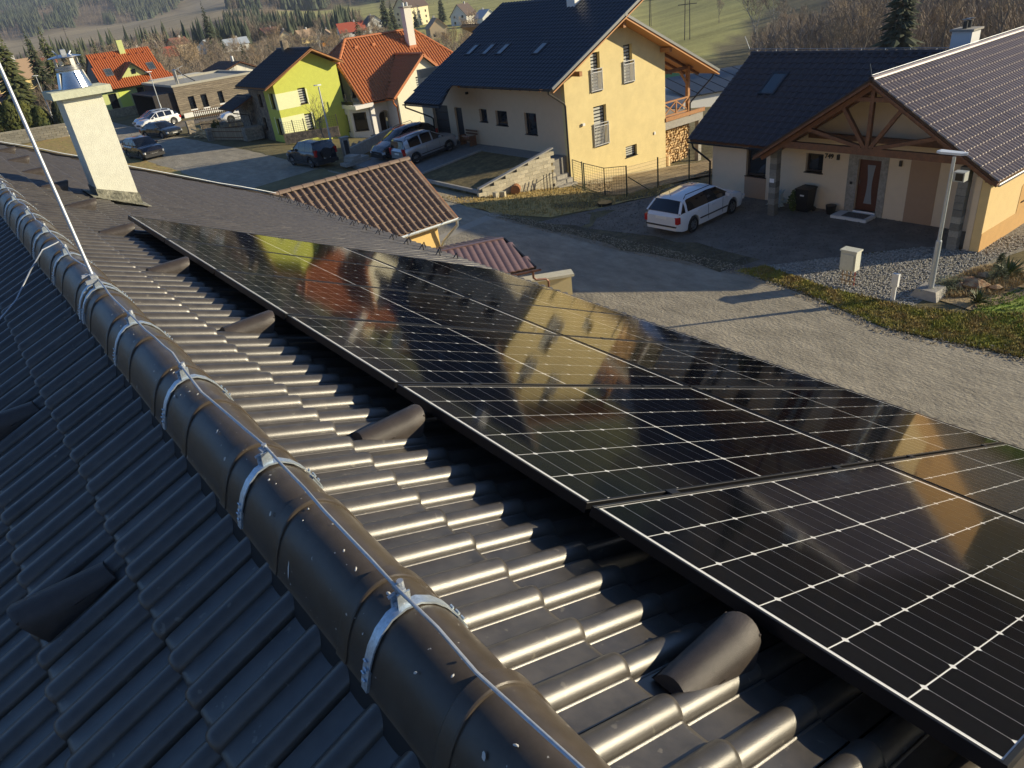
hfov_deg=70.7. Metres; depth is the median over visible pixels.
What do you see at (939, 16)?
bare tree
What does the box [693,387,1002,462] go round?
solar panel
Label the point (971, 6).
bare tree
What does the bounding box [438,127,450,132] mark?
garage door panel
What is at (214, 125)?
cone bush
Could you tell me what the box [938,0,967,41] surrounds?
bare tree
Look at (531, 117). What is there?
window
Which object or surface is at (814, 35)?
bare tree
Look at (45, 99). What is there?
street lamp
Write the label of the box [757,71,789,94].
roof window
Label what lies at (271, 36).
bare tree
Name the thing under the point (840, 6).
bare tree
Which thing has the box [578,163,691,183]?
house path
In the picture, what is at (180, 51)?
bare tree
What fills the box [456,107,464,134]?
side door
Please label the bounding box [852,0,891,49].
bare tree
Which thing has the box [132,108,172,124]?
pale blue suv
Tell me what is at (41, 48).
spruce tree
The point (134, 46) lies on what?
bare tree
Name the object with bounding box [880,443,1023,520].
solar panel
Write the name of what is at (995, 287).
rock
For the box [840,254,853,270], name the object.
door
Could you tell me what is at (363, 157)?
kerbstone stack
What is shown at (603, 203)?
drain ring
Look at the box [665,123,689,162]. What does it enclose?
firewood stack
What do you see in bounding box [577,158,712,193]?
fence
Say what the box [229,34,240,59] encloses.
bare tree
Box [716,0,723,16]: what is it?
bare tree
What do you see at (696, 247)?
soil strip
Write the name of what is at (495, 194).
concrete block
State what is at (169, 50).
village house
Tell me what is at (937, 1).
bare tree
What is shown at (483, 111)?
window
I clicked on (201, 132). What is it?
wood pile
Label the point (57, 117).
thuja
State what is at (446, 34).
bare tree
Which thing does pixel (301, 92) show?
window
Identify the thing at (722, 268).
road grit
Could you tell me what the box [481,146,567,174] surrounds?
terrace
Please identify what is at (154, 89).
street lamp
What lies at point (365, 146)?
wall
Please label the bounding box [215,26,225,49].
spruce tree
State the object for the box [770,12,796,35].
bare tree
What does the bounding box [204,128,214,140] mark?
stone pillar
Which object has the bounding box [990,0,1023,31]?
bare tree
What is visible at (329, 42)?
bare tree
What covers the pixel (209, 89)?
wooden house
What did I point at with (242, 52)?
spruce tree
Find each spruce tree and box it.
[23,34,57,106]
[37,33,55,80]
[73,42,85,71]
[150,38,160,62]
[200,4,222,54]
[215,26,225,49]
[239,39,247,62]
[354,17,360,35]
[379,0,393,30]
[388,1,399,29]
[413,6,419,27]
[437,0,447,22]
[870,0,923,49]
[982,0,1000,38]
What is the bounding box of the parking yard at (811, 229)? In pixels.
[541,196,965,270]
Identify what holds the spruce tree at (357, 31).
on the terrain at (716, 40)
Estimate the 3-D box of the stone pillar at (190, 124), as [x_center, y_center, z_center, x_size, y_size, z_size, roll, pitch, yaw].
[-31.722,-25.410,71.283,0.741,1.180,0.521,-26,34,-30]
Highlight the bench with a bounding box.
[459,129,477,145]
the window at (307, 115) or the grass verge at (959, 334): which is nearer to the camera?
the grass verge at (959, 334)
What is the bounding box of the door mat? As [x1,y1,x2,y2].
[841,212,870,218]
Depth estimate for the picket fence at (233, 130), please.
64.89 m
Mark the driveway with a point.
(439, 158)
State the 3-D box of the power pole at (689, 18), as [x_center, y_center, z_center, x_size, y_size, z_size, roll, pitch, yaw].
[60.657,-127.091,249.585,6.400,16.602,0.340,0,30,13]
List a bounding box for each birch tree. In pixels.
[253,41,265,55]
[309,18,322,49]
[737,0,768,42]
[821,0,849,47]
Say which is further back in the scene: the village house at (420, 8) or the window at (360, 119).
the village house at (420, 8)
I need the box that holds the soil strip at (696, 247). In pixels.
[500,217,759,271]
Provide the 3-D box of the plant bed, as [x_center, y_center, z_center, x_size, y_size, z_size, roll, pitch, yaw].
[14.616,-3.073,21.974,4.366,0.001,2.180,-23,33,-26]
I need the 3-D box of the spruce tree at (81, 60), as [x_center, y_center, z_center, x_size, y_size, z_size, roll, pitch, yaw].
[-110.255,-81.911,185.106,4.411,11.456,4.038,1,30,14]
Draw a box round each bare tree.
[26,48,48,76]
[97,41,116,52]
[123,37,143,49]
[142,28,166,69]
[153,49,176,70]
[162,47,175,67]
[163,48,174,65]
[164,35,196,73]
[170,35,204,72]
[170,56,180,71]
[179,44,198,70]
[181,38,199,68]
[181,52,195,71]
[203,36,233,60]
[207,49,219,62]
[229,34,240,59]
[241,41,255,64]
[246,43,262,65]
[263,35,288,50]
[266,25,283,50]
[281,32,295,46]
[294,33,307,46]
[298,26,309,46]
[319,33,335,48]
[326,35,339,50]
[330,27,337,40]
[339,30,350,37]
[357,23,377,35]
[368,14,379,28]
[434,33,442,44]
[439,31,449,44]
[447,26,457,49]
[454,31,464,46]
[458,9,477,32]
[459,16,467,37]
[461,17,475,39]
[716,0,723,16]
[761,21,783,43]
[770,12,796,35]
[781,17,806,46]
[791,4,810,24]
[793,23,826,50]
[807,12,850,49]
[809,11,839,47]
[809,31,827,49]
[810,11,829,47]
[818,0,871,46]
[823,0,876,49]
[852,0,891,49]
[871,3,887,35]
[919,0,965,47]
[919,0,967,42]
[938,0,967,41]
[938,0,977,48]
[967,0,975,19]
[973,0,994,26]
[982,0,1016,34]
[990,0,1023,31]
[1003,0,1023,15]
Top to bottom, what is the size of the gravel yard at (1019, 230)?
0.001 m
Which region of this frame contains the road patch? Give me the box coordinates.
[439,213,499,240]
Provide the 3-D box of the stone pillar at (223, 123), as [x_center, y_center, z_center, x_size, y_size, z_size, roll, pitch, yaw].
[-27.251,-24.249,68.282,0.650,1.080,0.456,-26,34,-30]
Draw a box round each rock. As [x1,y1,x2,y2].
[952,281,963,288]
[960,276,974,281]
[962,278,990,291]
[977,272,990,279]
[988,284,1002,289]
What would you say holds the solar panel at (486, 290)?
attached to the mounting rail
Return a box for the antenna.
[177,66,194,80]
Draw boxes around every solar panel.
[128,215,396,268]
[165,238,468,297]
[215,270,560,334]
[286,315,688,389]
[348,248,553,289]
[396,384,873,512]
[402,270,630,315]
[473,298,723,347]
[566,336,843,388]
[589,462,1023,767]
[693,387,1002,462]
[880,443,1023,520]
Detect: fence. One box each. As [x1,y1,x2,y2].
[184,106,225,119]
[199,118,243,139]
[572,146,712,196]
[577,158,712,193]
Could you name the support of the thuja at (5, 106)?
on the terrain at (716, 40)
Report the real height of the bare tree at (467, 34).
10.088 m
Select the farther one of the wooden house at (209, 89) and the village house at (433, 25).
the village house at (433, 25)
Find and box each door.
[379,112,386,129]
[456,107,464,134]
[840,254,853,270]
[855,159,881,211]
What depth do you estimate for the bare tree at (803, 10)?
162.24 m
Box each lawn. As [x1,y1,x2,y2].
[423,151,553,195]
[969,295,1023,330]
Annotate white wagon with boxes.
[217,109,240,121]
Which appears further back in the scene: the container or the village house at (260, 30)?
the village house at (260, 30)
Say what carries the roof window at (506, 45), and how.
in the two storey house at (583, 81)
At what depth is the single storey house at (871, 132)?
27.14 m
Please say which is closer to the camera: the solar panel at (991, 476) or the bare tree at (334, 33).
the solar panel at (991, 476)
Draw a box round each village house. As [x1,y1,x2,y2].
[0,56,37,104]
[139,40,165,48]
[154,46,178,61]
[166,35,188,48]
[197,40,206,54]
[221,36,249,51]
[257,25,278,42]
[278,28,293,44]
[293,27,316,43]
[320,27,330,41]
[336,20,366,40]
[363,14,382,33]
[392,0,429,27]
[424,16,447,38]
[449,1,476,25]
[473,8,492,23]
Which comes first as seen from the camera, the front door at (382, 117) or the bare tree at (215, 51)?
the front door at (382, 117)
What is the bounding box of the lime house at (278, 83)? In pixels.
[219,40,349,142]
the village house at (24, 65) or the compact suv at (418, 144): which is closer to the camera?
the compact suv at (418, 144)
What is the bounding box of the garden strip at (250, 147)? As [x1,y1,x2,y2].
[237,143,370,169]
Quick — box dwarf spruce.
[984,252,1009,284]
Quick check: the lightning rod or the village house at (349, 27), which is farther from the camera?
the village house at (349, 27)
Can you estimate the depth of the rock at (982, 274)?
22.18 m
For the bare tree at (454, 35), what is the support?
on the terrain at (716, 40)
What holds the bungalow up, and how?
on the terrain at (716, 40)
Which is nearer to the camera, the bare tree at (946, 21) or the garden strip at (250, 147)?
the garden strip at (250, 147)
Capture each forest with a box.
[0,0,183,37]
[16,2,355,64]
[224,0,386,9]
[229,0,372,10]
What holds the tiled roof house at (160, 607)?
on the terrain at (716, 40)
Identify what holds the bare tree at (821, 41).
on the terrain at (716, 40)
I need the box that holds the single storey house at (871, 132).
[687,17,1023,252]
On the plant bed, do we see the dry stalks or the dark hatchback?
the dry stalks
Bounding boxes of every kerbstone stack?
[340,158,370,166]
[343,154,369,162]
[344,154,360,158]
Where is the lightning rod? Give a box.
[0,63,97,284]
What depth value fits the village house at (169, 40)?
364.89 m
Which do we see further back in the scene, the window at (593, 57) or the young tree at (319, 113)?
the young tree at (319, 113)
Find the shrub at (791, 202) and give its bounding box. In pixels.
[787,190,796,210]
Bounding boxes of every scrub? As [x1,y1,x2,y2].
[28,32,465,110]
[744,0,1023,60]
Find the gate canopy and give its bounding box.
[434,237,549,286]
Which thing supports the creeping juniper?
on the plant bed
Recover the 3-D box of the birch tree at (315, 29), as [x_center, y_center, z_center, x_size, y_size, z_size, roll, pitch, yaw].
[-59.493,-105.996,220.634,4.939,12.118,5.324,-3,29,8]
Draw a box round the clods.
[580,170,711,193]
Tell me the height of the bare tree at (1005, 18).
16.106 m
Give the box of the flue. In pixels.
[171,69,179,83]
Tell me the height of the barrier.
0.909 m
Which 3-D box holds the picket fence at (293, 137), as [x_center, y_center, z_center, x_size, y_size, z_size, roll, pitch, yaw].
[-16.559,-20.961,59.337,4.577,1.800,0.300,-9,29,-3]
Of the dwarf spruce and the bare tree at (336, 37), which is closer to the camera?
the dwarf spruce
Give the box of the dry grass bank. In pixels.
[454,184,675,216]
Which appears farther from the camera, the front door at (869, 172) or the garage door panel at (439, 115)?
the garage door panel at (439, 115)
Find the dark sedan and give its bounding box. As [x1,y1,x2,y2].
[139,120,181,138]
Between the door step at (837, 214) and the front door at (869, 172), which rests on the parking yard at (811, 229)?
the door step at (837, 214)
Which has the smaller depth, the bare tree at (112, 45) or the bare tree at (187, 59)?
the bare tree at (112, 45)
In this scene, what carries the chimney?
on the tiled roof house at (160, 607)
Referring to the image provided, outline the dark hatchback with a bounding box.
[370,120,437,158]
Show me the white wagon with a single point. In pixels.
(226, 115)
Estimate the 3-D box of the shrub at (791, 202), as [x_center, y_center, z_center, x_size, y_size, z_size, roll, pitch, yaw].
[11.673,-7.557,29.803,0.662,0.944,0.516,-26,34,-30]
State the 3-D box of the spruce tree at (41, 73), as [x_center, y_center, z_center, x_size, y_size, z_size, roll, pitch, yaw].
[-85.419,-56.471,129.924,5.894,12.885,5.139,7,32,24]
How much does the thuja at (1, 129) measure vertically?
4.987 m
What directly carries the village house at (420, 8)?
on the terrain at (716, 40)
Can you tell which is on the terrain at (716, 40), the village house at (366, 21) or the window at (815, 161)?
the village house at (366, 21)
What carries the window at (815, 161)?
in the single storey house at (871, 132)
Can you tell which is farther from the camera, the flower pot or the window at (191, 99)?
the window at (191, 99)
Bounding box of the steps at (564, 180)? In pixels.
[553,172,577,187]
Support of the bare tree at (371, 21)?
on the terrain at (716, 40)
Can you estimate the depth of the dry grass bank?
36.69 m
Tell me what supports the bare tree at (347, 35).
on the terrain at (716, 40)
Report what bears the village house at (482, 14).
on the terrain at (716, 40)
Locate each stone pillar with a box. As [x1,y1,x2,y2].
[185,120,195,133]
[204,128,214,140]
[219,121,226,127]
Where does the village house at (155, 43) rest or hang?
on the terrain at (716, 40)
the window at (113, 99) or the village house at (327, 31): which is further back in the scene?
the village house at (327, 31)
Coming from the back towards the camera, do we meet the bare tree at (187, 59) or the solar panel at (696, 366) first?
the bare tree at (187, 59)
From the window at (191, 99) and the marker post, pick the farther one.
the window at (191, 99)
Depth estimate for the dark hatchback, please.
48.15 m
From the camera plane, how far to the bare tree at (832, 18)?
101.64 m
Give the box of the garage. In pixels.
[271,156,461,247]
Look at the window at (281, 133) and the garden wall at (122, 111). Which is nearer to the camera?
the window at (281, 133)
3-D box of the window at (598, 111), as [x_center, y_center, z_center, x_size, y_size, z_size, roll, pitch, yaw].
[5.073,-15.005,41.925,1.100,2.250,0.310,-26,34,-30]
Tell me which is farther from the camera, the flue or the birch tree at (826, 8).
the birch tree at (826, 8)
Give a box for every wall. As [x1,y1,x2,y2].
[0,123,69,144]
[108,105,137,118]
[241,124,264,141]
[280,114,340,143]
[350,127,393,153]
[477,147,555,196]
[522,269,573,294]
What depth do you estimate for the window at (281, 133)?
61.11 m
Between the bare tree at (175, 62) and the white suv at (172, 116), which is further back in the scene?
the bare tree at (175, 62)
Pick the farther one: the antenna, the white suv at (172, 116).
the antenna
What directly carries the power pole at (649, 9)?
on the terrain at (716, 40)
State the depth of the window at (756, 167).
31.61 m
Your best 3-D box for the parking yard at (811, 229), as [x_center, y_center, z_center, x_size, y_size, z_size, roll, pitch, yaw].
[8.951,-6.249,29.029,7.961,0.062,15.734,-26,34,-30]
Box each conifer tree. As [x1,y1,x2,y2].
[0,36,37,103]
[0,40,47,112]
[37,28,58,84]
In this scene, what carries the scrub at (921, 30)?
on the terrain at (716, 40)
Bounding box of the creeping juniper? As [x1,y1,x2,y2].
[933,272,973,295]
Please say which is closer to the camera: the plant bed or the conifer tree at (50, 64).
the plant bed
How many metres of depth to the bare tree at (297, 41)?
201.94 m
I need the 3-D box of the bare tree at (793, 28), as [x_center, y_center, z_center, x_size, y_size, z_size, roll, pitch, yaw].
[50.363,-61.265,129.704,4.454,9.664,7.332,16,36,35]
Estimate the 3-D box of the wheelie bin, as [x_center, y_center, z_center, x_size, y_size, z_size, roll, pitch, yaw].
[12.027,-7.565,29.561,0.680,1.030,0.620,-26,34,-30]
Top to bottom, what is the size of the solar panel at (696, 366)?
0.898 m
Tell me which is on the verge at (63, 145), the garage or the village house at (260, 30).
the garage
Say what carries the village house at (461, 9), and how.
on the terrain at (716, 40)
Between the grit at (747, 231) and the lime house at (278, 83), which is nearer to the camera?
the grit at (747, 231)
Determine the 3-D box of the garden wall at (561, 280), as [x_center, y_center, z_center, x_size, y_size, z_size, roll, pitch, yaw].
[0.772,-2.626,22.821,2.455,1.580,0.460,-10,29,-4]
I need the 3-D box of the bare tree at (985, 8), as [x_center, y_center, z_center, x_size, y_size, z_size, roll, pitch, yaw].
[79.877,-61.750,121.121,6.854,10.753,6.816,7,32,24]
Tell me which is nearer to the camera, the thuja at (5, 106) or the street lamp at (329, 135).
the street lamp at (329, 135)
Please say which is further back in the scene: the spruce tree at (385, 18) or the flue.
the spruce tree at (385, 18)
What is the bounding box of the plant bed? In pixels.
[940,260,1023,309]
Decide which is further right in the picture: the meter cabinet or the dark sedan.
the meter cabinet
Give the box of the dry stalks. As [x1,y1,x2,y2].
[944,260,1023,298]
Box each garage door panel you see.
[435,105,447,112]
[436,112,448,120]
[437,119,449,127]
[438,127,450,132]
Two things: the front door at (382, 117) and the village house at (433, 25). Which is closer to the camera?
the front door at (382, 117)
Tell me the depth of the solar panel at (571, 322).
6.24 m
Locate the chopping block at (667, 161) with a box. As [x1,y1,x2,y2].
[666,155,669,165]
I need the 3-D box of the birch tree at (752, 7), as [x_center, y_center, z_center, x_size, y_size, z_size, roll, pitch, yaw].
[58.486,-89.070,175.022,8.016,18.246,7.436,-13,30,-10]
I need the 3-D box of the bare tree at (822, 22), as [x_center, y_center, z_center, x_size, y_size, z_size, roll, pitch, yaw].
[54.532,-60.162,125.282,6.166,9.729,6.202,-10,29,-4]
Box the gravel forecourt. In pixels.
[433,186,475,203]
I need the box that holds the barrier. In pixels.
[543,172,553,190]
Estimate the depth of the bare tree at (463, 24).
177.72 m
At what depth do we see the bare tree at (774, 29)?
156.20 m
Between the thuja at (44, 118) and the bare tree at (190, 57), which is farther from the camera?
the bare tree at (190, 57)
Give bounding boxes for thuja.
[0,100,27,131]
[0,103,15,132]
[14,100,38,128]
[32,105,54,126]
[50,101,63,124]
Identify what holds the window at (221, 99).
in the wooden house at (209, 89)
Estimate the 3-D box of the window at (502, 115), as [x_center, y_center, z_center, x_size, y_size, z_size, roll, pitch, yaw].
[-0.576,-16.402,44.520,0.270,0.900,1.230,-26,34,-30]
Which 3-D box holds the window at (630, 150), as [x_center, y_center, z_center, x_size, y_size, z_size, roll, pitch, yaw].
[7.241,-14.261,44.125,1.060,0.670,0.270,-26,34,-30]
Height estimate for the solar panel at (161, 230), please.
0.898 m
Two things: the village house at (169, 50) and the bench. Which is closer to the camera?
the bench
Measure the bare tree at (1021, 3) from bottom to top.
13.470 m
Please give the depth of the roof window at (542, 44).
41.48 m
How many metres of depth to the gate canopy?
21.87 m
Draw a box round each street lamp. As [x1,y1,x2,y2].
[34,75,51,116]
[148,71,161,107]
[313,84,331,140]
[927,149,968,287]
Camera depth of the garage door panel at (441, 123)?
49.94 m
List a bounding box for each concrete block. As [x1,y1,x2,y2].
[492,191,498,197]
[499,191,505,196]
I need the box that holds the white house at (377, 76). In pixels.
[328,2,452,137]
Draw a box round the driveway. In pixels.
[352,141,490,173]
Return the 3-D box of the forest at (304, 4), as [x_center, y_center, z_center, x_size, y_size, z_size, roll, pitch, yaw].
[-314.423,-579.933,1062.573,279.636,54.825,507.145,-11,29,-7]
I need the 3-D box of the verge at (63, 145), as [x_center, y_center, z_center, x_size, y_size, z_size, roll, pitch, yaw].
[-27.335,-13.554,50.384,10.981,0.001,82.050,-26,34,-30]
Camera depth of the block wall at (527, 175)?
39.33 m
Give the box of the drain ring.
[597,200,611,206]
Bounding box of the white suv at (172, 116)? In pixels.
[134,106,180,128]
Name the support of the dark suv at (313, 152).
on the road
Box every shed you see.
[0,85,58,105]
[665,65,741,108]
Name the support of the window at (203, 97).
in the wooden house at (209, 89)
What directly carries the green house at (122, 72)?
on the terrain at (716, 40)
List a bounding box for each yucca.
[964,287,992,304]
[989,255,1023,280]
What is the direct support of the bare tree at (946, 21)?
on the terrain at (716, 40)
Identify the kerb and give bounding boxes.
[421,149,481,193]
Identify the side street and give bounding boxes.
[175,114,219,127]
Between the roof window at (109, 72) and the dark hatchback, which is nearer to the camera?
the dark hatchback
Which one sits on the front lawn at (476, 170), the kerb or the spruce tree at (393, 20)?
the kerb
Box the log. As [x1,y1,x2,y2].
[511,183,520,194]
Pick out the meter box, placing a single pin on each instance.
(850, 258)
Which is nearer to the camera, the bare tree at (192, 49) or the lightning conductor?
the lightning conductor
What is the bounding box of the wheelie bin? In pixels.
[795,184,817,211]
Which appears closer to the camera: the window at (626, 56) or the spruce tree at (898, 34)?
the window at (626, 56)
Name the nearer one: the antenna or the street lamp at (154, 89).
the street lamp at (154, 89)
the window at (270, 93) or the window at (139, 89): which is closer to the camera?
the window at (270, 93)
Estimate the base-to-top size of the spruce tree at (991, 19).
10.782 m
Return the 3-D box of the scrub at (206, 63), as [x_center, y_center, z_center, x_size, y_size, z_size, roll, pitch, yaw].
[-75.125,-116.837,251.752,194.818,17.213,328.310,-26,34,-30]
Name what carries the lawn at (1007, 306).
on the terrain at (716, 40)
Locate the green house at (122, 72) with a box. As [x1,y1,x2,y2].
[85,40,172,109]
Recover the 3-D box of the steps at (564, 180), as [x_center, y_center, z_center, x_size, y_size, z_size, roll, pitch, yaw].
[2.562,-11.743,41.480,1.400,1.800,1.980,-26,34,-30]
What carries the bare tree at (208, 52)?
on the terrain at (716, 40)
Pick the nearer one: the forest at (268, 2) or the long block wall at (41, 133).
the long block wall at (41, 133)
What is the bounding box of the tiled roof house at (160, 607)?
[0,143,1023,767]
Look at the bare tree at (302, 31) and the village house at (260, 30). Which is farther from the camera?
the village house at (260, 30)
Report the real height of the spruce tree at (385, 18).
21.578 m
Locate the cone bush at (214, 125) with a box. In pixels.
[210,120,219,127]
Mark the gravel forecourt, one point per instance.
(445, 192)
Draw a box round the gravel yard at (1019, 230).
[769,223,1023,307]
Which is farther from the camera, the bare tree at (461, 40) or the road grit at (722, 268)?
the bare tree at (461, 40)
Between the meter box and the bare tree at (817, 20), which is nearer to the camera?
the meter box
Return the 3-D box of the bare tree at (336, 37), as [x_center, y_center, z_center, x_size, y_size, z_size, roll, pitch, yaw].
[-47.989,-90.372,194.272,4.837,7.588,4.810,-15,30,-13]
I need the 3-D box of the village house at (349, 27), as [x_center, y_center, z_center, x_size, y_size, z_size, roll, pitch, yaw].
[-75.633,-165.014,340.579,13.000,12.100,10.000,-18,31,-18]
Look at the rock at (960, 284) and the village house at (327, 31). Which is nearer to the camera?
the rock at (960, 284)
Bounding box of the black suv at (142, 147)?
[122,135,164,160]
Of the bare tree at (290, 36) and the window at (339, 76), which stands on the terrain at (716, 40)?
the bare tree at (290, 36)
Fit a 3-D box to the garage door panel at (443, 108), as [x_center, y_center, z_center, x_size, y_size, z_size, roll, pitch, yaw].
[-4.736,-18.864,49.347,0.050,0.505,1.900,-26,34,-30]
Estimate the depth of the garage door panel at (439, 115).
49.71 m
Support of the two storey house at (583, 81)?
on the terrain at (716, 40)
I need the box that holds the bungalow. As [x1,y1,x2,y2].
[201,56,256,71]
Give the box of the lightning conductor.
[0,141,584,767]
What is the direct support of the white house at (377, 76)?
on the terrain at (716, 40)
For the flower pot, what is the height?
0.360 m
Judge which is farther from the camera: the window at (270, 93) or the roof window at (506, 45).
the window at (270, 93)
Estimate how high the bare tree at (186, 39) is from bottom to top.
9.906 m
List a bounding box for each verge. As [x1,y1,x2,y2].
[19,136,202,180]
[735,267,1023,355]
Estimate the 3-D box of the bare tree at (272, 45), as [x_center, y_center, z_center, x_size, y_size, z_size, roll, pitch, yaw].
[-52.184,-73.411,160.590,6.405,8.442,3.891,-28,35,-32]
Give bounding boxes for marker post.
[890,272,900,299]
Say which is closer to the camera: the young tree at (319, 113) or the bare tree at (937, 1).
the young tree at (319, 113)
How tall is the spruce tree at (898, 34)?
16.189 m
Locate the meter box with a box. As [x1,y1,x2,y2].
[839,246,862,285]
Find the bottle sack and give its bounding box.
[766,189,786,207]
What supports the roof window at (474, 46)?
in the two storey house at (583, 81)
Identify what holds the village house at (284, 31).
on the terrain at (716, 40)
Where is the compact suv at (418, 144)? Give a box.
[389,128,458,163]
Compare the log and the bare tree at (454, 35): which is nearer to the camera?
the log
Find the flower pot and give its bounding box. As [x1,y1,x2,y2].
[826,204,836,214]
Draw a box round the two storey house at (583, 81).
[402,0,719,181]
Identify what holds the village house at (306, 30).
on the terrain at (716, 40)
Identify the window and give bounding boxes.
[103,68,113,76]
[108,93,120,108]
[136,86,143,91]
[146,62,155,69]
[188,96,196,108]
[200,94,208,106]
[217,91,223,102]
[270,93,276,109]
[277,119,282,134]
[297,87,307,104]
[304,113,313,129]
[338,72,344,95]
[353,112,368,131]
[464,43,480,54]
[480,43,496,54]
[481,109,487,122]
[494,43,511,54]
[496,111,508,126]
[525,113,537,135]
[530,41,548,54]
[590,52,601,92]
[593,105,608,147]
[623,44,633,84]
[626,144,637,158]
[744,147,765,178]
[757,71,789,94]
[803,153,823,174]
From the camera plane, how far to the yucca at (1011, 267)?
22.09 m
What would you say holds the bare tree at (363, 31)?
on the terrain at (716, 40)
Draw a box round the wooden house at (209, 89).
[132,70,250,117]
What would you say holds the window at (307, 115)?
in the lime house at (278, 83)
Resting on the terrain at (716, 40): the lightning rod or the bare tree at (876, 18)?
the bare tree at (876, 18)
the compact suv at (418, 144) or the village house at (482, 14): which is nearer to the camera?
the compact suv at (418, 144)
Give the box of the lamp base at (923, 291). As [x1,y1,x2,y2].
[910,282,946,302]
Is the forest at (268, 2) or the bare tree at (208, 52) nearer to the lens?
the bare tree at (208, 52)
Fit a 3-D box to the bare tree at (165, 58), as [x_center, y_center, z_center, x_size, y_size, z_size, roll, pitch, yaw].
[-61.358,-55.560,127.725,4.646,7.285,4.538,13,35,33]
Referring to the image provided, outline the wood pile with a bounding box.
[191,128,207,138]
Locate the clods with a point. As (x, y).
(694, 175)
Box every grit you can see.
[486,211,1023,361]
[537,197,948,269]
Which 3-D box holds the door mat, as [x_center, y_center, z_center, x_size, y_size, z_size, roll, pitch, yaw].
[13.508,-6.621,28.335,0.550,0.015,0.900,-26,34,-30]
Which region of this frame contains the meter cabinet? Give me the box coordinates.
[338,136,350,157]
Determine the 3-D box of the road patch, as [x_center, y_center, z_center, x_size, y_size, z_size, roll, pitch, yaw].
[-2.150,-7.234,33.298,0.707,0.001,4.499,18,38,38]
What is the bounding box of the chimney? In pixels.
[42,49,150,205]
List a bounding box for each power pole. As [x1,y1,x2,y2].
[646,0,650,25]
[678,0,695,39]
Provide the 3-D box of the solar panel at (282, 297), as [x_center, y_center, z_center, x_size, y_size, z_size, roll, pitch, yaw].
[-0.773,-0.526,4.941,1.921,0.898,1.159,-26,34,-30]
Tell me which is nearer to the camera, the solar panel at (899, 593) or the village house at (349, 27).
the solar panel at (899, 593)
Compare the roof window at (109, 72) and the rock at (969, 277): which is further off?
the roof window at (109, 72)
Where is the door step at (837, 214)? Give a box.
[830,210,875,222]
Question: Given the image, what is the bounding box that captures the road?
[112,122,1023,448]
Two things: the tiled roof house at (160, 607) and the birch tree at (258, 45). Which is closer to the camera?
the tiled roof house at (160, 607)
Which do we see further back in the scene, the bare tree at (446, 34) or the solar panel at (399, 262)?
the bare tree at (446, 34)
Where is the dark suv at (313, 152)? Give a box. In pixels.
[286,137,338,167]
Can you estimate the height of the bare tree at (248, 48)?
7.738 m
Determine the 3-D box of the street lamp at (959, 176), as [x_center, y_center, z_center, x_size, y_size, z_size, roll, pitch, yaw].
[12.325,-4.630,20.687,0.384,4.020,0.866,-30,36,-35]
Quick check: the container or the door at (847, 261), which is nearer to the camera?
the door at (847, 261)
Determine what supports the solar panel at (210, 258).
attached to the mounting rail
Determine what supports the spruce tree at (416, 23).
on the terrain at (716, 40)
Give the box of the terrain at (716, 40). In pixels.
[0,0,1023,358]
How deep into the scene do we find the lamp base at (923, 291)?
21.54 m
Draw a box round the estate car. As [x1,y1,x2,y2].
[644,181,744,231]
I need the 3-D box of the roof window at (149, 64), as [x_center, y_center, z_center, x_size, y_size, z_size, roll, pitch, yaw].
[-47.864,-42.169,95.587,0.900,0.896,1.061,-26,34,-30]
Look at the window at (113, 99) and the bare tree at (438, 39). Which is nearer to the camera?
the window at (113, 99)
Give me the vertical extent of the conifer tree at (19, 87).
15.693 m
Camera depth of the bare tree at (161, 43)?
134.84 m
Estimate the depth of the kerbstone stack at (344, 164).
48.53 m
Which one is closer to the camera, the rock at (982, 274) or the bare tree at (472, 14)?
the rock at (982, 274)
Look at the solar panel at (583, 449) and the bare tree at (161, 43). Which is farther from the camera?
the bare tree at (161, 43)
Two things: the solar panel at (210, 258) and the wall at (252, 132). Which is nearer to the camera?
the solar panel at (210, 258)
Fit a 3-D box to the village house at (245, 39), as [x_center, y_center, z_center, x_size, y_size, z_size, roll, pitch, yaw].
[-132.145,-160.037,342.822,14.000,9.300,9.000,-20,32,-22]
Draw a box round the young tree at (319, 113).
[299,91,329,138]
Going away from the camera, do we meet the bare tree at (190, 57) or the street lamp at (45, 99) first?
the street lamp at (45, 99)
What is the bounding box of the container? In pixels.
[665,73,679,77]

